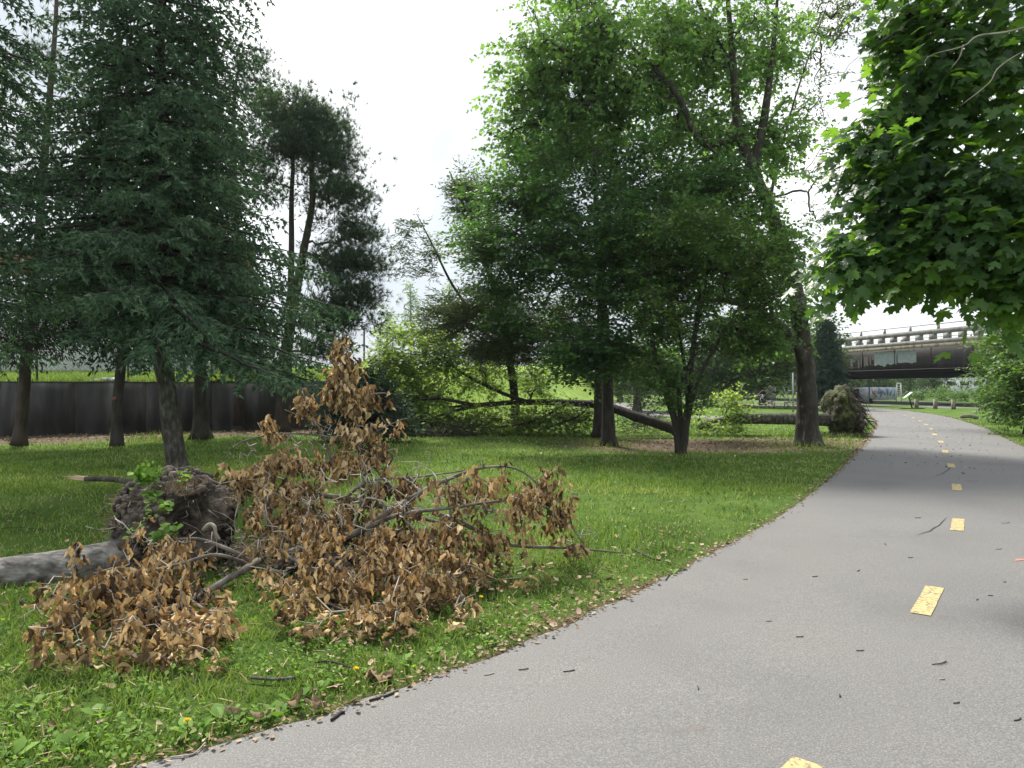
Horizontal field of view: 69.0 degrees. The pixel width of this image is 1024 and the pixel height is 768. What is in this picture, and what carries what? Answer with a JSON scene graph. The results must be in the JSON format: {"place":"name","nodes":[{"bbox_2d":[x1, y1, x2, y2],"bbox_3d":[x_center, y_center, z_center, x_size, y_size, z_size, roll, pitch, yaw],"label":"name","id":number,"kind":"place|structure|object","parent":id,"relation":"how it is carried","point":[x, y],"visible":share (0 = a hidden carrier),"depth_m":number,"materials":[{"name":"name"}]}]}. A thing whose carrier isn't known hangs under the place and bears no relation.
{"place":"outdoors","nodes":[
{"label":"outdoors","id":0,"kind":"place"},
{"bbox_2d":[9,366,615,420],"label":"grass bank","id":1,"kind":"structure","parent":0,"point":[576,391],"depth_m":56.64,"materials":[{"name":"green plant"}]},
{"bbox_2d":[90,377,126,380],"bbox_3d":[-13.919,-0.161,25.851,1.366,0.130,0.654,0,0,0],"label":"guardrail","id":2,"kind":"object","parent":1,"relation":"on","point":[108,378],"visible":0.47,"depth_m":25.55,"materials":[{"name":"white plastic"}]},
{"bbox_2d":[0,246,254,381],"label":"warehouse","id":3,"kind":"structure","parent":1,"relation":"on","point":[62,365],"depth_m":45.01,"materials":[{"name":"metal"}]},
{"bbox_2d":[0,324,364,381],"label":"chain link fence","id":4,"kind":"object","parent":1,"relation":"on","point":[363,340],"visible":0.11,"depth_m":25.92,"materials":[{"name":"grey metal"}]},
{"bbox_2d":[369,304,400,351],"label":"pale tree","id":5,"kind":"object","parent":1,"relation":"on","point":[392,318],"visible":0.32,"depth_m":97.84,"materials":[{"name":"green plant"}]},
{"bbox_2d":[394,280,421,352],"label":"pale tree","id":6,"kind":"object","parent":1,"relation":"on","point":[409,287],"visible":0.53,"depth_m":94.83,"materials":[{"name":"green plant"}]},
{"bbox_2d":[428,279,462,357],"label":"pale tree","id":7,"kind":"object","parent":1,"relation":"on","point":[448,286],"visible":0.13,"depth_m":97.95,"materials":[{"name":"green plant"}]},
{"bbox_2d":[0,367,1023,767],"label":"ground","id":8,"kind":"structure","parent":0,"point":[256,642],"depth_m":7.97,"materials":[{"name":"green plant"}]},
{"bbox_2d":[0,0,101,372],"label":"spruce tree","id":9,"kind":"object","parent":8,"relation":"on","point":[16,87],"visible":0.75,"depth_m":12.06,"materials":[{"name":"green plant"}]},
{"bbox_2d":[1,527,105,531],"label":"twig","id":10,"kind":"object","parent":8,"relation":"on","point":[44,529],"visible":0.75,"depth_m":8.27,"materials":[{"name":"wood"}]},
{"bbox_2d":[0,0,142,445],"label":"pine tree","id":11,"kind":"object","parent":8,"relation":"on","point":[20,432],"visible":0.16,"depth_m":20.16,"materials":[{"name":"green plant"}]},
{"bbox_2d":[28,39,181,446],"bbox_3d":[-9.993,-3.772,19.801,4.095,10.900,3.934,0,0,0],"label":"spruce tree","id":12,"kind":"object","parent":8,"relation":"on","point":[116,436],"visible":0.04,"depth_m":19.47,"materials":[{"name":"green plant"}]},
{"bbox_2d":[19,515,288,677],"bbox_3d":[-2.490,1.300,5.050,1.664,0.703,2.278,0,0,-6],"label":"dead branch","id":13,"kind":"object","parent":8,"relation":"on","point":[156,610],"visible":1,"depth_m":4.68,"materials":[{"name":"brown plant"}]},
{"bbox_2d":[0,381,332,436],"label":"retaining wall","id":14,"kind":"structure","parent":8,"relation":"on","point":[65,407],"depth_m":25.43,"materials":[{"name":"concrete"}]},
{"bbox_2d":[0,0,368,467],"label":"spruce tree","id":15,"kind":"object","parent":8,"relation":"on","point":[129,216],"visible":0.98,"depth_m":12.25,"materials":[{"name":"green plant"}]},
{"bbox_2d":[129,25,294,439],"bbox_3d":[-9.508,-4.676,22.670,5.211,12.752,4.914,0,0,-43],"label":"spruce tree","id":16,"kind":"object","parent":8,"relation":"on","point":[201,429],"visible":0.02,"depth_m":22.68,"materials":[{"name":"green plant"}]},
{"bbox_2d":[131,31,298,425],"bbox_3d":[-10.978,-5.629,26.868,6.975,14.290,3.312,0,0,0],"label":"pine tree","id":17,"kind":"object","parent":8,"relation":"on","point":[238,418],"visible":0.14,"depth_m":27.03,"materials":[{"name":"green plant"}]},
{"bbox_2d":[223,701,271,720],"bbox_3d":[-1.275,1.574,3.600,0.241,0.102,0.050,0,0,0],"label":"dry leaf","id":18,"kind":"object","parent":8,"relation":"on","point":[232,709],"visible":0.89,"depth_m":3.59,"materials":[{"name":"brown plant"}]},
{"bbox_2d":[0,459,520,604],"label":"uprooted tree","id":19,"kind":"object","parent":8,"relation":"on","point":[181,502],"visible":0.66,"depth_m":6.35,"materials":[{"name":"brown plant"}]},
{"bbox_2d":[65,475,234,502],"bbox_3d":[-3.663,1.098,7.522,1.836,0.346,0.213,0,0,0],"label":"broken limb","id":20,"kind":"object","parent":19,"relation":"attached to","point":[98,479],"visible":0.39,"depth_m":7.58,"materials":[{"name":"brown plant"}]},
{"bbox_2d":[214,334,418,514],"bbox_3d":[-1.873,0.397,7.187,1.933,1.767,0.698,0,0,-11],"label":"dead branch","id":21,"kind":"object","parent":19,"relation":"on","point":[340,383],"visible":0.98,"depth_m":7.18,"materials":[{"name":"brown plant"}]},
{"bbox_2d":[249,676,295,680],"bbox_3d":[-1.292,1.585,4.012,0.250,0.017,0.039,0,0,0],"label":"stick","id":22,"kind":"object","parent":8,"relation":"on","point":[270,679],"visible":1,"depth_m":4.01,"materials":[{"name":"grey wood"}]},
{"bbox_2d":[286,688,302,706],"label":"dry leaf","id":23,"kind":"object","parent":8,"relation":"on","point":[291,701],"visible":0.98,"depth_m":3.69,"materials":[{"name":"brown plant"}]},
{"bbox_2d":[193,71,412,432],"bbox_3d":[-6.766,-4.395,24.362,7.376,11.946,4.317,0,0,0],"label":"pine tree","id":24,"kind":"object","parent":8,"relation":"on","point":[297,135],"visible":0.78,"depth_m":23.85,"materials":[{"name":"green plant"}]},
{"bbox_2d":[304,689,326,710],"bbox_3d":[-0.980,1.569,3.716,0.115,0.094,0.058,0,0,0],"label":"dry leaf","id":25,"kind":"object","parent":8,"relation":"on","point":[315,698],"visible":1,"depth_m":3.70,"materials":[{"name":"brown plant"}]},
{"bbox_2d":[315,660,353,669],"bbox_3d":[-0.997,1.576,4.198,0.276,0.033,0.017,0,0,24],"label":"stick","id":26,"kind":"object","parent":8,"relation":"on","point":[332,661],"visible":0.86,"depth_m":4.19,"materials":[{"name":"wood"}]},
{"bbox_2d":[302,352,425,443],"bbox_3d":[-4.301,0.538,21.799,3.661,3.018,3.122,0,0,0],"label":"shrub","id":27,"kind":"object","parent":8,"relation":"on","point":[385,386],"visible":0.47,"depth_m":21.44,"materials":[{"name":"green plant"}]},
{"bbox_2d":[364,666,377,678],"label":"dry leaf","id":28,"kind":"object","parent":8,"relation":"on","point":[368,672],"visible":0.76,"depth_m":4.05,"materials":[{"name":"brown plant"}]},
{"bbox_2d":[0,503,751,767],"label":"ground weeds","id":29,"kind":"object","parent":8,"relation":"on","point":[80,738],"visible":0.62,"depth_m":3.63,"materials":[{"name":"green plant"}]},
{"bbox_2d":[369,665,393,681],"bbox_3d":[-0.703,1.566,4.023,0.133,0.108,0.098,0,0,-8],"label":"dry leaf","id":30,"kind":"object","parent":8,"relation":"on","point":[386,675],"visible":0.96,"depth_m":4.02,"materials":[{"name":"brown plant"}]},
{"bbox_2d":[213,447,625,647],"bbox_3d":[-0.870,1.091,5.891,3.787,1.115,2.878,0,0,0],"label":"dead branch","id":31,"kind":"object","parent":8,"relation":"on","point":[401,556],"visible":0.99,"depth_m":6.09,"materials":[{"name":"brown plant"}]},
{"bbox_2d":[405,416,487,437],"bbox_3d":[-2.520,1.362,23.937,3.702,0.871,2.167,0,0,0],"label":"brush heap","id":32,"kind":"object","parent":8,"relation":"on","point":[453,432],"visible":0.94,"depth_m":23.80,"materials":[{"name":"green plant"}]},
{"bbox_2d":[486,584,496,599],"bbox_3d":[-0.154,1.566,5.594,0.083,0.130,0.012,0,0,-16],"label":"plastic loop","id":33,"kind":"object","parent":8,"relation":"on","point":[495,591],"visible":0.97,"depth_m":5.59,"materials":[{"name":"black plastic"}]},
{"bbox_2d":[323,314,672,436],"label":"fallen tree","id":34,"kind":"object","parent":8,"relation":"on","point":[424,362],"visible":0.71,"depth_m":25.91,"materials":[{"name":"green plant"}]},
{"bbox_2d":[385,154,616,431],"bbox_3d":[-0.306,-3.190,25.185,7.979,9.818,4.154,0,0,13],"label":"feathery tree","id":35,"kind":"object","parent":8,"relation":"on","point":[460,316],"visible":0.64,"depth_m":24.87,"materials":[{"name":"green plant"}]},
{"bbox_2d":[0,402,1023,767],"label":"leaf litter","id":36,"kind":"object","parent":8,"relation":"on","point":[370,662],"visible":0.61,"depth_m":5.68,"materials":[{"name":"brown plant"}]},
{"bbox_2d":[470,114,732,437],"bbox_3d":[2.882,-3.646,23.524,8.342,10.631,4.379,0,0,0],"label":"broadleaf tree","id":37,"kind":"object","parent":8,"relation":"on","point":[597,417],"visible":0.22,"depth_m":23.28,"materials":[{"name":"green plant"}]},
{"bbox_2d":[426,107,782,445],"bbox_3d":[2.389,-2.697,19.606,9.127,8.779,6.397,0,0,0],"label":"broadleaf tree","id":38,"kind":"object","parent":8,"relation":"on","point":[547,250],"visible":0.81,"depth_m":18.63,"materials":[{"name":"green plant"}]},
{"bbox_2d":[582,343,645,401],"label":"background tree","id":39,"kind":"object","parent":8,"relation":"on","point":[618,388],"visible":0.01,"depth_m":79.89,"materials":[{"name":"green plant"}]},
{"bbox_2d":[525,369,706,436],"bbox_3d":[3.237,0.477,25.181,5.862,2.488,4.118,0,0,0],"label":"brush heap","id":40,"kind":"object","parent":8,"relation":"on","point":[635,423],"visible":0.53,"depth_m":24.52,"materials":[{"name":"green plant"}]},
{"bbox_2d":[251,363,994,394],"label":"distant wood","id":41,"kind":"object","parent":8,"relation":"on","point":[788,390],"visible":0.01,"depth_m":152.14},
{"bbox_2d":[631,548,659,560],"bbox_3d":[1.240,1.597,6.979,0.040,0.038,0.427,0,0,-28],"label":"stick","id":42,"kind":"object","parent":8,"relation":"on","point":[645,555],"visible":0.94,"depth_m":6.95,"materials":[{"name":"wood"}]},
{"bbox_2d":[466,0,840,446],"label":"plane tree","id":43,"kind":"object","parent":8,"relation":"on","point":[587,54],"visible":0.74,"depth_m":20.43,"materials":[{"name":"green plant"}]},
{"bbox_2d":[610,327,701,411],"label":"background tree","id":44,"kind":"object","parent":8,"relation":"on","point":[633,381],"visible":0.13,"depth_m":47.47,"materials":[{"name":"green plant"}]},
{"bbox_2d":[634,338,705,400],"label":"background tree","id":45,"kind":"object","parent":8,"relation":"on","point":[671,372],"visible":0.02,"depth_m":69.85,"materials":[{"name":"green plant"}]},
{"bbox_2d":[662,314,763,405],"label":"background tree","id":46,"kind":"object","parent":8,"relation":"on","point":[721,376],"visible":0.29,"depth_m":60.89,"materials":[{"name":"green plant"}]},
{"bbox_2d":[611,177,821,455],"bbox_3d":[4.696,-1.510,17.108,4.853,6.467,4.036,0,0,0],"label":"multi stem tree","id":47,"kind":"object","parent":8,"relation":"on","point":[764,262],"visible":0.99,"depth_m":16.74,"materials":[{"name":"green plant"}]},
{"bbox_2d":[710,386,822,411],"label":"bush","id":48,"kind":"object","parent":8,"relation":"on","point":[784,406],"visible":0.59,"depth_m":40.10,"materials":[{"name":"green plant"}]},
{"bbox_2d":[715,306,835,404],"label":"background tree","id":49,"kind":"object","parent":8,"relation":"on","point":[758,378],"visible":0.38,"depth_m":57.24,"materials":[{"name":"green plant"}]},
{"bbox_2d":[683,381,879,436],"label":"uprooted tree","id":50,"kind":"object","parent":8,"relation":"on","point":[842,409],"visible":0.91,"depth_m":24.27,"materials":[{"name":"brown plant"}]},
{"bbox_2d":[792,372,793,411],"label":"steel pole","id":51,"kind":"object","parent":8,"relation":"on","point":[792,389],"visible":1,"depth_m":46.97,"materials":[{"name":"grey metal"}]},
{"bbox_2d":[789,313,860,387],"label":"background tree","id":52,"kind":"object","parent":8,"relation":"on","point":[843,341],"visible":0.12,"depth_m":64.37,"materials":[{"name":"green plant"}]},
{"bbox_2d":[770,0,887,234],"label":"sparse tree","id":53,"kind":"object","parent":8,"relation":"on","point":[837,15],"visible":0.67,"depth_m":33.88,"materials":[{"name":"green plant"}]},
{"bbox_2d":[813,319,853,405],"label":"blue conifer","id":54,"kind":"object","parent":8,"relation":"on","point":[827,379],"visible":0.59,"depth_m":51.43,"materials":[{"name":"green plant"}]},
{"bbox_2d":[694,318,999,397],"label":"road bridge","id":55,"kind":"structure","parent":8,"relation":"on","point":[905,357],"depth_m":65.76,"materials":[{"name":"paint"}]},
{"bbox_2d":[843,379,877,386],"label":"background tree","id":56,"kind":"object","parent":8,"relation":"on","point":[858,382],"visible":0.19,"depth_m":116.86,"materials":[{"name":"green plant"}]},
{"bbox_2d":[851,387,895,399],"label":"painted wall","id":57,"kind":"structure","parent":8,"relation":"on","point":[882,393],"depth_m":92.24,"materials":[{"name":"multicoloured paint"}]},
{"bbox_2d":[864,379,909,394],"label":"background tree","id":58,"kind":"object","parent":8,"relation":"on","point":[882,382],"visible":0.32,"depth_m":118.82,"materials":[{"name":"green plant"}]},
{"bbox_2d":[875,378,918,395],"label":"background tree","id":59,"kind":"object","parent":8,"relation":"on","point":[901,382],"visible":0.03,"depth_m":133.43,"materials":[{"name":"green plant"}]},
{"bbox_2d":[780,0,1023,366],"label":"maple tree","id":60,"kind":"object","parent":8,"relation":"on","point":[945,225],"visible":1,"depth_m":6.25,"materials":[{"name":"green plant"}]},
{"bbox_2d":[874,378,938,395],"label":"background tree","id":61,"kind":"object","parent":8,"relation":"on","point":[910,381],"visible":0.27,"depth_m":124.41,"materials":[{"name":"green plant"}]},
{"bbox_2d":[899,392,924,408],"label":"information panel","id":62,"kind":"object","parent":8,"relation":"on","point":[907,395],"visible":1,"depth_m":54.39,"materials":[{"name":"white metal"}]},
{"bbox_2d":[914,399,918,407],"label":"bollard","id":63,"kind":"object","parent":8,"relation":"on","point":[916,403],"visible":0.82,"depth_m":54.89,"materials":[{"name":"beige concrete"}]},
{"bbox_2d":[898,386,939,399],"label":"shrub","id":64,"kind":"object","parent":8,"relation":"on","point":[919,395],"visible":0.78,"depth_m":87.86,"materials":[{"name":"green plant"}]},
{"bbox_2d":[906,378,964,396],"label":"background tree","id":65,"kind":"object","parent":8,"relation":"on","point":[933,382],"visible":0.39,"depth_m":116.95,"materials":[{"name":"green plant"}]},
{"bbox_2d":[933,399,937,408],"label":"bollard","id":66,"kind":"object","parent":8,"relation":"on","point":[935,403],"visible":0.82,"depth_m":53.89,"materials":[{"name":"beige concrete"}]},
{"bbox_2d":[927,383,955,396],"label":"shrub","id":67,"kind":"object","parent":8,"relation":"on","point":[942,390],"visible":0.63,"depth_m":95.55,"materials":[{"name":"green plant"}]},
{"bbox_2d":[899,378,985,394],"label":"building","id":68,"kind":"structure","parent":8,"relation":"on","point":[959,381],"depth_m":150.00,"materials":[{"name":"white metal"}]},
{"bbox_2d":[924,388,964,400],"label":"shrub","id":69,"kind":"object","parent":8,"relation":"on","point":[942,396],"visible":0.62,"depth_m":83.80,"materials":[{"name":"green plant"}]},
{"bbox_2d":[951,399,955,408],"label":"bollard","id":70,"kind":"object","parent":8,"relation":"on","point":[953,403],"visible":1,"depth_m":52.89,"materials":[{"name":"beige concrete"}]},
{"bbox_2d":[947,389,977,401],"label":"shrub","id":71,"kind":"object","parent":8,"relation":"on","point":[961,394],"visible":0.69,"depth_m":79.96,"materials":[{"name":"green plant"}]},
{"bbox_2d":[960,414,978,418],"bbox_3d":[22.658,1.628,36.977,1.088,0.290,0.298,0,0,-18],"label":"log","id":72,"kind":"object","parent":8,"relation":"on","point":[969,416],"visible":0.97,"depth_m":36.95,"materials":[{"name":"wood"}]},
{"bbox_2d":[952,314,1023,435],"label":"bush","id":73,"kind":"object","parent":8,"relation":"on","point":[1007,393],"visible":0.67,"depth_m":24.71,"materials":[{"name":"green plant"}]},
{"bbox_2d":[955,328,1023,422],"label":"bush","id":74,"kind":"object","parent":8,"relation":"on","point":[979,398],"visible":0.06,"depth_m":32.83,"materials":[{"name":"green plant"}]},
{"bbox_2d":[984,334,1023,405],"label":"bush","id":75,"kind":"object","parent":8,"relation":"on","point":[1020,366],"visible":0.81,"depth_m":20.27,"materials":[{"name":"green plant"}]},
{"bbox_2d":[0,0,1023,365],"label":"sky","id":76,"kind":"structure","parent":0,"point":[409,60],"materials":[{"name":"white"}]},
{"bbox_2d":[129,403,1023,767],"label":"path","id":77,"kind":"structure","parent":0,"point":[701,663],"depth_m":4.26,"materials":[{"name":"grey asphalt"}]},
{"bbox_2d":[170,742,205,757],"bbox_3d":[-1.395,1.596,3.236,0.056,0.015,0.161,0,0,42],"label":"twig","id":78,"kind":"object","parent":77,"relation":"on","point":[195,752],"visible":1,"depth_m":3.21,"materials":[{"name":"grey wood"}]},
{"bbox_2d":[330,710,344,720],"bbox_3d":[-0.842,1.599,3.595,0.024,0.016,0.104,0,0,26],"label":"stick","id":79,"kind":"object","parent":77,"relation":"on","point":[334,717],"visible":1,"depth_m":3.59,"materials":[{"name":"black wood"}]},
{"bbox_2d":[369,690,398,700],"bbox_3d":[-0.655,1.601,3.828,0.175,0.013,0.019,0,0,-43],"label":"stick","id":80,"kind":"object","parent":77,"relation":"on","point":[385,695],"visible":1,"depth_m":3.82,"materials":[{"name":"grey wood"}]},
{"bbox_2d":[615,403,894,421],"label":"side path","id":81,"kind":"structure","parent":0,"point":[625,404],"depth_m":42.76,"materials":[{"name":"grey asphalt"}]},
{"bbox_2d":[743,400,1001,409],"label":"road","id":82,"kind":"structure","parent":0,"point":[922,403],"depth_m":69.52,"materials":[{"name":"grey asphalt"}]},
{"bbox_2d":[859,398,872,403],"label":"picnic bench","id":83,"kind":"object","parent":82,"relation":"on","point":[870,400],"visible":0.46,"depth_m":70.00,"materials":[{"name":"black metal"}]},
{"bbox_2d":[867,380,871,397],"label":"sign post","id":84,"kind":"object","parent":82,"relation":"on","point":[869,383],"visible":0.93,"depth_m":79.91,"materials":[{"name":"grey metal"}]},
{"bbox_2d":[896,383,901,400],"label":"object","id":85,"kind":"structure","parent":82,"relation":"on","point":[900,386],"depth_m":83.95,"materials":[{"name":"white metal"}]}
]}

